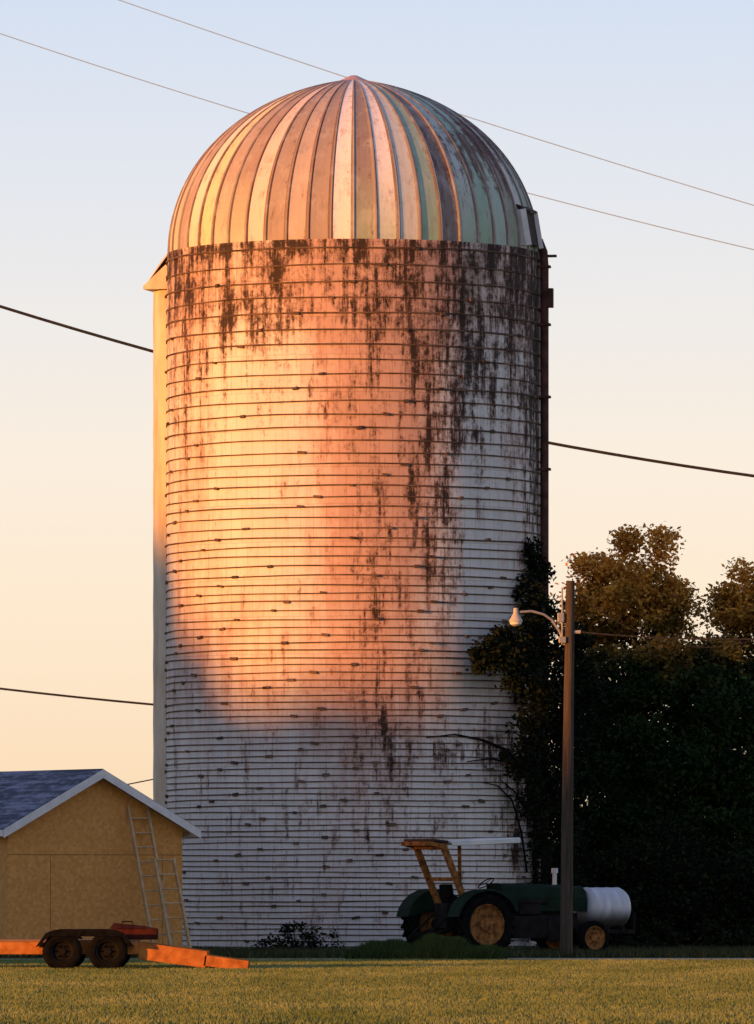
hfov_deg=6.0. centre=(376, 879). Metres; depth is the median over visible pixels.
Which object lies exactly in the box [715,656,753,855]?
deciduous tree
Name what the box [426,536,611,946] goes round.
climbing vine
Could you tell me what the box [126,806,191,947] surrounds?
ladder
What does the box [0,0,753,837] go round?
sky
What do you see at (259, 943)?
weed clump
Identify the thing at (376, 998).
ground
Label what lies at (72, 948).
utility trailer
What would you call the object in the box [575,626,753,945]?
deciduous tree
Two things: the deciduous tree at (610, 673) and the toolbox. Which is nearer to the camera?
the toolbox
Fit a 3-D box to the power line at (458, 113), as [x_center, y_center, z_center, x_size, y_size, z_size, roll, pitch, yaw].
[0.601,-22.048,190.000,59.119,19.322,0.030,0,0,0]
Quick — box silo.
[143,75,556,949]
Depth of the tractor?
142.18 m
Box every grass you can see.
[0,943,753,957]
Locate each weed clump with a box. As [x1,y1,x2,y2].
[251,934,291,949]
[262,919,344,949]
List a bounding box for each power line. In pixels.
[0,33,753,249]
[0,305,753,476]
[0,688,152,705]
[119,0,753,205]
[128,779,152,784]
[577,593,753,647]
[581,631,753,639]
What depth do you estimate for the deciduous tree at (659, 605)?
157.39 m
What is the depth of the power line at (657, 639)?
137.99 m
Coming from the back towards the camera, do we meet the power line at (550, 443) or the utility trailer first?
the power line at (550, 443)
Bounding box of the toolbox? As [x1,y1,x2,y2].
[110,921,157,939]
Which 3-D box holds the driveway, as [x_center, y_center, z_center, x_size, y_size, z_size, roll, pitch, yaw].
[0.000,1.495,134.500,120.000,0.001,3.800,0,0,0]
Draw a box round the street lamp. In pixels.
[509,581,580,957]
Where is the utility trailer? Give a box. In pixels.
[0,929,249,969]
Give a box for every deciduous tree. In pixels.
[549,521,720,885]
[549,645,676,887]
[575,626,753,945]
[693,556,753,858]
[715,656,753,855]
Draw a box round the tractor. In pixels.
[396,838,635,951]
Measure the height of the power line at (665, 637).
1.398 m
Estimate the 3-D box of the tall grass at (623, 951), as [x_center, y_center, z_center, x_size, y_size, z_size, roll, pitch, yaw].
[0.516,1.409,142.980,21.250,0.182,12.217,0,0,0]
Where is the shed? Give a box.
[0,769,200,956]
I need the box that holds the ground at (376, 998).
[0,938,753,1023]
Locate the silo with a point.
(351, 291)
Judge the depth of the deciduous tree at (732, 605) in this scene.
159.56 m
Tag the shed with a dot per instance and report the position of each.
(67, 858)
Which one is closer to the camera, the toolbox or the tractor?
the toolbox
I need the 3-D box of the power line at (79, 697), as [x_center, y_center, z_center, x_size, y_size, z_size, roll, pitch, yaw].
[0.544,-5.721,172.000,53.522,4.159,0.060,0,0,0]
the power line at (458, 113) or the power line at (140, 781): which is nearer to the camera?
the power line at (140, 781)
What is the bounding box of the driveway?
[4,958,753,959]
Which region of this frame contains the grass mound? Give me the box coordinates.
[340,932,509,959]
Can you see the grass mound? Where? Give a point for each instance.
(433, 946)
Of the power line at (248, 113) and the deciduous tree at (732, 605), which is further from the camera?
the power line at (248, 113)
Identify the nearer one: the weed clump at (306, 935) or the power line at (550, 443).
the weed clump at (306, 935)

